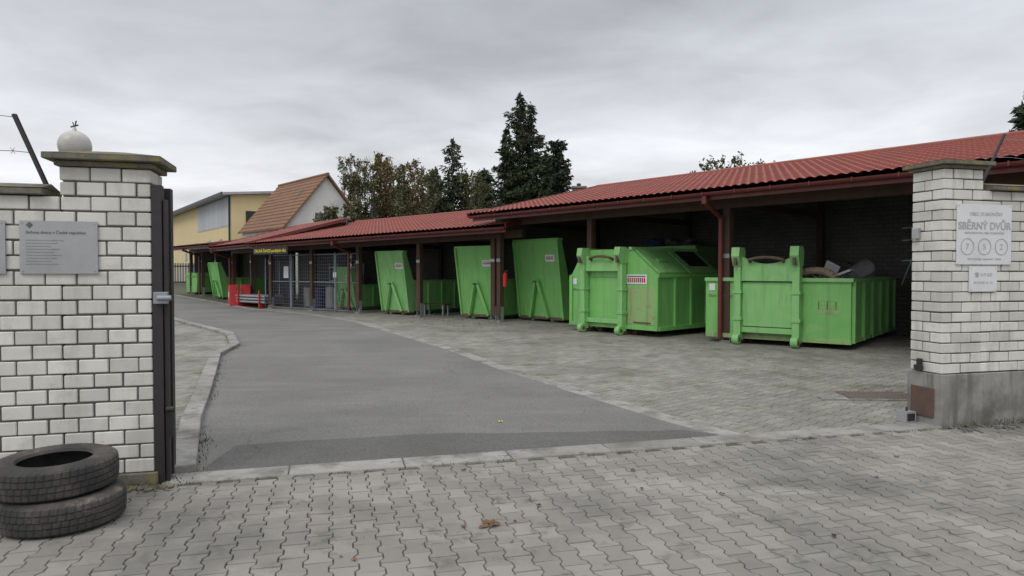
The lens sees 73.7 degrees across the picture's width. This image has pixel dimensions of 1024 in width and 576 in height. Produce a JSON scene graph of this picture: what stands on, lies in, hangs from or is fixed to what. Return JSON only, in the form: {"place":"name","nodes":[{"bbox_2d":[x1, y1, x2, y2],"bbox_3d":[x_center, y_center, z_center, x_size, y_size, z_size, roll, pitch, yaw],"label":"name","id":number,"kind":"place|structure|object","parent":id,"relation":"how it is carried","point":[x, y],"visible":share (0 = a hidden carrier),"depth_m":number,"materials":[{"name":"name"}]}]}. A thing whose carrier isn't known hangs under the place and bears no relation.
{"place":"outdoors","nodes":[
{"label":"outdoors","id":0,"kind":"place"},
{"bbox_2d":[174,321,228,435],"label":"side block paving","id":1,"kind":"structure","parent":0,"point":[195,347],"depth_m":13.33,"materials":[{"name":"concrete"}]},
{"bbox_2d":[174,295,707,472],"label":"asphalt driveway","id":2,"kind":"structure","parent":0,"point":[286,377],"depth_m":9.26,"materials":[{"name":"grey asphalt"}]},
{"bbox_2d":[174,294,741,434],"bbox_3d":[-8.823,0.891,25.677,2.732,0.305,43.837,-1,2,-34],"label":"drive edge strip","id":3,"kind":"object","parent":2,"relation":"on","point":[660,415],"visible":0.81,"depth_m":9.62,"materials":[{"name":"concrete"}]},
{"bbox_2d":[199,430,717,471],"bbox_3d":[-0.268,1.480,6.582,5.000,0.001,0.996,0,1,-15],"label":"asphalt patch","id":4,"kind":"object","parent":2,"relation":"on","point":[276,454],"visible":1,"depth_m":6.43,"materials":[{"name":"grey asphalt"}]},
{"bbox_2d":[0,423,1023,575],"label":"foreground block paving","id":5,"kind":"structure","parent":0,"point":[958,487],"depth_m":4.54,"materials":[{"name":"concrete"}]},
{"bbox_2d":[0,478,126,537],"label":"tyre","id":6,"kind":"object","parent":5,"relation":"on","point":[95,508],"visible":0.67,"depth_m":4.23,"materials":[{"name":"rubber"}]},
{"bbox_2d":[0,443,118,503],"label":"tyre","id":7,"kind":"object","parent":6,"relation":"on","point":[50,473],"visible":1,"depth_m":4.34,"materials":[{"name":"rubber"}]},
{"bbox_2d":[114,364,928,559],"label":"fallen leaves","id":8,"kind":"object","parent":5,"relation":"on","point":[491,522],"visible":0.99,"depth_m":4.46,"materials":[{"name":"brown plant"}]},
{"bbox_2d":[126,420,1023,492],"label":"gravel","id":9,"kind":"structure","parent":5,"relation":"on","point":[151,488],"depth_m":6.99,"materials":[{"name":"grey gravel"}]},
{"bbox_2d":[0,0,1023,212],"label":"sky","id":10,"kind":"structure","parent":0,"point":[236,95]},
{"bbox_2d":[59,283,1008,575],"bbox_3d":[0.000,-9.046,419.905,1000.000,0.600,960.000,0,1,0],"label":"ground","id":11,"kind":"structure","parent":0,"point":[179,289],"depth_m":6.03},
{"bbox_2d":[0,183,78,458],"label":"brick wall","id":12,"kind":"structure","parent":11,"relation":"on","point":[36,367],"depth_m":5.04,"materials":[{"name":"brick"}]},
{"bbox_2d":[0,220,5,273],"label":"information sign","id":13,"kind":"object","parent":12,"relation":"attached to","point":[2,248],"visible":1,"depth_m":4.97,"materials":[{"name":"metal"}]},
{"bbox_2d":[0,113,48,183],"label":"barbed wire fence","id":14,"kind":"object","parent":12,"relation":"on","point":[31,152],"visible":0.92,"depth_m":5.12,"materials":[{"name":"metal"}]},
{"bbox_2d":[19,220,98,273],"bbox_3d":[-3.357,-0.300,5.062,0.510,0.390,0.014,0,1,-15],"label":"information sign","id":15,"kind":"object","parent":12,"relation":"attached to","point":[58,247],"visible":1,"depth_m":5.06,"materials":[{"name":"metal"}]},
{"bbox_2d":[41,151,176,485],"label":"gate pillar","id":16,"kind":"structure","parent":11,"relation":"on","point":[110,351],"depth_m":5.18,"materials":[{"name":"white brick"}]},
{"bbox_2d":[57,121,91,150],"bbox_3d":[-3.493,-1.166,5.453,0.240,0.341,0.240,0,1,0],"label":"globe lamp","id":17,"kind":"object","parent":16,"relation":"on","point":[74,139],"visible":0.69,"depth_m":5.37,"materials":[{"name":"glass"}]},
{"bbox_2d":[151,185,175,483],"bbox_3d":[-2.722,0.362,5.380,0.148,2.310,0.390,0,1,-15],"label":"gate post","id":18,"kind":"object","parent":11,"relation":"on","point":[162,245],"visible":0.97,"depth_m":5.28,"materials":[{"name":"metal"}]},
{"bbox_2d":[174,263,193,284],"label":"boundary fence","id":19,"kind":"object","parent":11,"relation":"on","point":[182,281],"visible":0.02,"depth_m":55.87,"materials":[{"name":"metal"}]},
{"bbox_2d":[185,273,211,293],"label":"waste bin","id":20,"kind":"object","parent":11,"relation":"on","point":[195,285],"visible":0.68,"depth_m":41.85,"materials":[{"name":"green metal"}]},
{"bbox_2d":[174,317,239,473],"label":"kerb","id":21,"kind":"structure","parent":11,"relation":"on","point":[188,438],"depth_m":7.86,"materials":[{"name":"concrete"}]},
{"bbox_2d":[173,191,272,280],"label":"yellow warehouse","id":22,"kind":"structure","parent":11,"relation":"on","point":[222,216],"depth_m":54.15,"materials":[{"name":"paint"}]},
{"bbox_2d":[174,240,289,297],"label":"open storage shed","id":23,"kind":"structure","parent":11,"relation":"on","point":[202,254],"depth_m":40.63,"materials":[{"name":"red tile"}]},
{"bbox_2d":[208,262,264,298],"bbox_3d":[-15.210,-0.410,37.872,2.774,1.997,1.390,-1,2,-45],"label":"green waste container","id":24,"kind":"object","parent":11,"relation":"on","point":[219,279],"visible":0.71,"depth_m":37.08,"materials":[{"name":"metal"}]},
{"bbox_2d":[228,284,250,305],"bbox_3d":[-13.017,0.319,32.546,0.912,0.950,1.498,-1,2,-27],"label":"red road barrier","id":25,"kind":"object","parent":11,"relation":"on","point":[233,289],"visible":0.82,"depth_m":31.95,"materials":[{"name":"paint"}]},
{"bbox_2d":[235,290,283,307],"bbox_3d":[-11.645,0.466,31.429,2.660,0.750,1.100,1,2,41],"label":"steel pipe stack","id":26,"kind":"object","parent":11,"relation":"on","point":[260,300],"visible":0.92,"depth_m":30.96,"materials":[{"name":"silver metal"}]},
{"bbox_2d":[208,218,348,306],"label":"open storage shed","id":27,"kind":"structure","parent":11,"relation":"on","point":[237,246],"depth_m":33.62,"materials":[{"name":"red tile"}]},
{"bbox_2d":[265,258,293,307],"bbox_3d":[-10.686,-0.248,31.400,0.052,2.200,1.950,0,2,19],"label":"fence","id":28,"kind":"object","parent":11,"relation":"on","point":[266,282],"visible":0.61,"depth_m":31.37,"materials":[{"name":"metal"}]},
{"bbox_2d":[242,178,351,293],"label":"walls","id":29,"kind":"structure","parent":11,"relation":"on","point":[325,193],"depth_m":43.31,"materials":[{"name":"white paint"}]},
{"bbox_2d":[238,172,361,233],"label":"roof","id":30,"kind":"structure","parent":29,"relation":"on","point":[282,206],"depth_m":44.85,"materials":[{"name":"brown tile"}]},
{"bbox_2d":[334,199,342,207],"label":"satellite dish","id":31,"kind":"object","parent":29,"relation":"attached to","point":[338,202],"visible":0.87,"depth_m":43.71,"materials":[{"name":"metal"}]},
{"bbox_2d":[313,204,363,266],"bbox_3d":[-10.013,-2.251,39.631,2.937,5.636,3.502,1,2,38],"label":"shrub","id":32,"kind":"object","parent":11,"relation":"on","point":[329,214],"visible":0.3,"depth_m":39.24,"materials":[{"name":"green plant"}]},
{"bbox_2d":[336,156,353,203],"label":"poplar tree","id":33,"kind":"object","parent":11,"relation":"on","point":[343,173],"visible":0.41,"depth_m":46.85,"materials":[{"name":"green plant"}]},
{"bbox_2d":[338,153,363,211],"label":"poplar tree","id":34,"kind":"object","parent":11,"relation":"on","point":[350,170],"visible":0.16,"depth_m":47.69,"materials":[{"name":"green plant"}]},
{"bbox_2d":[343,169,371,265],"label":"poplar tree","id":35,"kind":"object","parent":11,"relation":"on","point":[352,189],"visible":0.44,"depth_m":44.71,"materials":[{"name":"green plant"}]},
{"bbox_2d":[348,155,370,217],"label":"poplar tree","id":36,"kind":"object","parent":11,"relation":"on","point":[358,164],"visible":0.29,"depth_m":45.80,"materials":[{"name":"green plant"}]},
{"bbox_2d":[351,205,381,255],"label":"shrub","id":37,"kind":"object","parent":11,"relation":"on","point":[365,211],"visible":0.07,"depth_m":45.82,"materials":[{"name":"green plant"}]},
{"bbox_2d":[356,156,379,219],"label":"poplar tree","id":38,"kind":"object","parent":11,"relation":"on","point":[367,162],"visible":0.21,"depth_m":46.82,"materials":[{"name":"green plant"}]},
{"bbox_2d":[358,163,384,219],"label":"poplar tree","id":39,"kind":"object","parent":11,"relation":"on","point":[371,183],"visible":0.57,"depth_m":44.74,"materials":[{"name":"green plant"}]},
{"bbox_2d":[369,151,391,218],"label":"poplar tree","id":40,"kind":"object","parent":11,"relation":"on","point":[377,156],"visible":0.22,"depth_m":47.77,"materials":[{"name":"green plant"}]},
{"bbox_2d":[366,159,398,217],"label":"poplar tree","id":41,"kind":"object","parent":11,"relation":"on","point":[382,186],"visible":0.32,"depth_m":46.70,"materials":[{"name":"green plant"}]},
{"bbox_2d":[376,163,404,217],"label":"poplar tree","id":42,"kind":"object","parent":11,"relation":"on","point":[388,169],"visible":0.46,"depth_m":45.68,"materials":[{"name":"green plant"}]},
{"bbox_2d":[387,170,416,216],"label":"poplar tree","id":43,"kind":"object","parent":11,"relation":"on","point":[400,208],"visible":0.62,"depth_m":43.70,"materials":[{"name":"green plant"}]},
{"bbox_2d":[395,163,411,215],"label":"poplar tree","id":44,"kind":"object","parent":11,"relation":"on","point":[401,167],"visible":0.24,"depth_m":48.59,"materials":[{"name":"green plant"}]},
{"bbox_2d":[402,158,425,215],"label":"poplar tree","id":45,"kind":"object","parent":11,"relation":"on","point":[411,174],"visible":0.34,"depth_m":46.66,"materials":[{"name":"green plant"}]},
{"bbox_2d":[408,165,427,214],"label":"poplar tree","id":46,"kind":"object","parent":11,"relation":"on","point":[419,177],"visible":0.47,"depth_m":45.71,"materials":[{"name":"green plant"}]},
{"bbox_2d":[245,208,600,321],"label":"open storage shed","id":47,"kind":"structure","parent":11,"relation":"on","point":[428,243],"depth_m":26.65,"materials":[{"name":"red tile"}]},
{"bbox_2d":[253,246,287,254],"bbox_3d":[-10.096,-1.632,28.500,2.500,0.450,0.045,1,2,38],"label":"second hand shop sign","id":48,"kind":"object","parent":47,"relation":"attached to","point":[269,250],"visible":1,"depth_m":28.46,"materials":[{"name":"black plastic"}]},
{"bbox_2d":[503,270,507,286],"bbox_3d":[-0.219,-0.302,21.861,0.148,0.520,0.140,1,2,40],"label":"fire extinguisher","id":49,"kind":"object","parent":47,"relation":"attached to","point":[505,277],"visible":1,"depth_m":21.81,"materials":[{"name":"red paint"}]},
{"bbox_2d":[415,166,444,214],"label":"poplar tree","id":50,"kind":"object","parent":11,"relation":"on","point":[431,191],"visible":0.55,"depth_m":43.65,"materials":[{"name":"green plant"}]},
{"bbox_2d":[427,138,475,212],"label":"spruce tree","id":51,"kind":"object","parent":11,"relation":"on","point":[446,203],"visible":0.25,"depth_m":45.65,"materials":[{"name":"green plant"}]},
{"bbox_2d":[361,171,567,219],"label":"distant trees","id":52,"kind":"object","parent":11,"relation":"on","point":[419,197],"depth_m":49.14,"materials":[{"name":"green plant"}]},
{"bbox_2d":[455,168,479,210],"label":"poplar tree","id":53,"kind":"object","parent":11,"relation":"on","point":[464,177],"visible":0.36,"depth_m":45.62,"materials":[{"name":"green plant"}]},
{"bbox_2d":[458,168,502,210],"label":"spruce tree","id":54,"kind":"object","parent":11,"relation":"on","point":[487,177],"visible":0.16,"depth_m":46.63,"materials":[{"name":"green plant"}]},
{"bbox_2d":[467,172,495,209],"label":"poplar tree","id":55,"kind":"object","parent":11,"relation":"on","point":[478,181],"visible":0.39,"depth_m":43.83,"materials":[{"name":"green plant"}]},
{"bbox_2d":[486,91,550,205],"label":"spruce tree","id":56,"kind":"object","parent":11,"relation":"on","point":[517,175],"visible":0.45,"depth_m":47.56,"materials":[{"name":"green plant"}]},
{"bbox_2d":[163,422,941,485],"bbox_3d":[0.880,1.501,6.351,7.492,0.044,0.280,0,1,-15],"label":"gate threshold","id":57,"kind":"object","parent":11,"relation":"on","point":[234,475],"visible":0.76,"depth_m":6.12,"materials":[{"name":"concrete"}]},
{"bbox_2d":[537,139,574,197],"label":"thuja tree","id":58,"kind":"object","parent":11,"relation":"on","point":[556,174],"visible":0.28,"depth_m":43.49,"materials":[{"name":"green plant"}]},
{"bbox_2d":[127,345,1023,489],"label":"weeds","id":59,"kind":"object","parent":11,"relation":"on","point":[205,439],"visible":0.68,"depth_m":6.59,"materials":[{"name":"green plant"}]},
{"bbox_2d":[699,155,758,170],"bbox_3d":[9.232,-2.466,30.189,3.491,6.934,3.645,0,1,-19],"label":"garden tree","id":60,"kind":"object","parent":11,"relation":"on","point":[706,166],"visible":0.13,"depth_m":30.15,"materials":[{"name":"green plant"}]},
{"bbox_2d":[732,151,774,166],"bbox_3d":[10.789,-2.637,30.973,2.630,7.198,3.713,0,1,0],"label":"garden tree","id":61,"kind":"object","parent":11,"relation":"on","point":[735,159],"visible":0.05,"depth_m":30.64,"materials":[{"name":"green plant"}]},
{"bbox_2d":[902,159,995,428],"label":"gate pillar","id":62,"kind":"structure","parent":11,"relation":"on","point":[944,383],"depth_m":7.27,"materials":[{"name":"white brick"}]},
{"bbox_2d":[968,266,996,291],"bbox_3d":[5.037,-0.096,7.301,0.372,0.270,0.014,0,1,-15],"label":"notice plate","id":63,"kind":"object","parent":62,"relation":"attached to","point":[982,278],"visible":1,"depth_m":7.30,"materials":[{"name":"metal"}]},
{"bbox_2d":[978,183,1023,424],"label":"brick wall","id":64,"kind":"structure","parent":11,"relation":"on","point":[1001,352],"depth_m":7.41,"materials":[{"name":"brick"}]},
{"bbox_2d":[956,204,1011,264],"bbox_3d":[5.045,-0.571,7.290,0.737,0.640,0.018,0,1,-15],"label":"recycling yard sign","id":65,"kind":"object","parent":64,"relation":"attached to","point":[983,234],"visible":1,"depth_m":7.28,"materials":[{"name":"metal"}]},
{"bbox_2d":[981,134,1023,182],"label":"barbed wire fence","id":66,"kind":"object","parent":64,"relation":"on","point":[994,156],"visible":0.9,"depth_m":7.51,"materials":[{"name":"metal"}]},
{"bbox_2d":[1008,92,1023,131],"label":"spruce tree","id":67,"kind":"object","parent":11,"relation":"on","point":[1018,112],"visible":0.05,"depth_m":25.36,"materials":[{"name":"green plant"}]},
{"bbox_2d":[265,306,912,433],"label":"yard block paving","id":68,"kind":"structure","parent":0,"point":[697,375],"depth_m":11.82,"materials":[{"name":"concrete"}]},
{"bbox_2d":[270,252,358,312],"bbox_3d":[-8.271,-0.243,28.387,6.060,2.420,0.180,1,2,38],"label":"fence","id":69,"kind":"object","parent":68,"relation":"on","point":[286,274],"visible":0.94,"depth_m":28.27,"materials":[{"name":"metal"}]},
{"bbox_2d":[303,286,351,309],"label":"storage drums","id":70,"kind":"object","parent":68,"relation":"on","point":[325,300],"visible":0.32,"depth_m":30.42,"materials":[{"name":"grey plastic"}]},
{"bbox_2d":[329,263,363,285],"bbox_3d":[-7.336,-0.100,30.253,1.800,2.000,0.500,1,2,38],"label":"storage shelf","id":71,"kind":"object","parent":68,"relation":"on","point":[354,269],"visible":0.16,"depth_m":29.87,"materials":[{"name":"metal"}]},
{"bbox_2d":[333,267,380,309],"bbox_3d":[-5.895,0.007,29.923,1.190,1.797,3.873,1,2,38],"label":"green waste container","id":72,"kind":"object","parent":68,"relation":"on","point":[370,296],"visible":0.52,"depth_m":28.70,"materials":[{"name":"metal"}]},
{"bbox_2d":[375,250,459,314],"bbox_3d":[-3.296,-0.235,27.375,1.590,2.407,4.414,1,2,38],"label":"green waste container","id":73,"kind":"object","parent":68,"relation":"on","point":[397,286],"visible":0.84,"depth_m":25.98,"materials":[{"name":"metal"}]},
{"bbox_2d":[423,303,450,315],"bbox_3d":[-2.819,0.801,25.398,1.200,0.440,0.350,1,2,38],"label":"work bench","id":74,"kind":"object","parent":68,"relation":"on","point":[429,304],"visible":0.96,"depth_m":25.33,"materials":[{"name":"metal"}]},
{"bbox_2d":[454,245,518,318],"bbox_3d":[-0.026,-0.215,24.771,1.810,2.497,4.234,1,2,38],"label":"green waste container","id":75,"kind":"object","parent":68,"relation":"on","point":[473,267],"visible":0.51,"depth_m":23.36,"materials":[{"name":"metal"}]},
{"bbox_2d":[512,238,568,321],"bbox_3d":[2.209,-0.276,23.368,3.974,2.687,2.210,-1,2,-41],"label":"green waste container","id":76,"kind":"object","parent":68,"relation":"on","point":[541,279],"visible":0.7,"depth_m":22.03,"materials":[{"name":"metal"}]},
{"bbox_2d":[569,247,717,334],"bbox_3d":[3.600,0.046,18.836,3.285,2.265,3.050,-1,2,-41],"label":"green waste container","id":77,"kind":"object","parent":68,"relation":"on","point":[621,290],"visible":1,"depth_m":17.77,"materials":[{"name":"metal"}]},
{"bbox_2d":[627,236,717,270],"bbox_3d":[5.104,-0.358,21.767,1.480,2.538,2.700,-1,2,-41],"label":"pile","id":78,"kind":"object","parent":77,"relation":"in","point":[708,254],"visible":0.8,"depth_m":20.97,"materials":[{"name":"grey plastic"}]},
{"bbox_2d":[466,130,1023,342],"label":"open storage shed","id":79,"kind":"structure","parent":68,"relation":"on","point":[854,207],"depth_m":17.75,"materials":[{"name":"red tile"}]},
{"bbox_2d":[571,183,586,190],"bbox_3d":[2.750,-1.673,28.167,0.600,5.250,0.600,0,1,0],"label":"chimney","id":80,"kind":"object","parent":79,"relation":"on","point":[578,186],"visible":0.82,"depth_m":27.86,"materials":[{"name":"concrete"}]},
{"bbox_2d":[705,246,895,347],"bbox_3d":[7.139,0.143,16.736,3.240,2.175,5.055,1,2,39],"label":"green waste container","id":81,"kind":"object","parent":68,"relation":"on","point":[782,300],"visible":1,"depth_m":14.90,"materials":[{"name":"metal"}]},
{"bbox_2d":[802,259,874,277],"bbox_3d":[7.307,-0.246,16.877,3.100,0.903,4.158,1,2,39],"label":"scrap pile","id":82,"kind":"object","parent":81,"relation":"in","point":[863,268],"visible":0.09,"depth_m":15.46,"materials":[{"name":"metal"}]},
{"bbox_2d":[818,391,906,400],"bbox_3d":[4.674,1.425,9.017,1.350,0.024,0.620,0,1,3],"label":"drain grate","id":83,"kind":"object","parent":68,"relation":"on","point":[874,396],"visible":0.91,"depth_m":8.93,"materials":[{"name":"metal"}]},
{"bbox_2d":[896,407,915,422],"bbox_3d":[4.324,1.385,7.486,0.140,0.160,0.134,0,1,-15],"label":"gate motor box","id":84,"kind":"object","parent":68,"relation":"on","point":[905,415],"visible":1,"depth_m":7.44,"materials":[{"name":"metal"}]},
{"bbox_2d":[901,227,912,284],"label":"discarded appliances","id":85,"kind":"object","parent":68,"relation":"on","point":[908,239],"visible":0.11,"depth_m":16.65,"materials":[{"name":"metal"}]}
]}

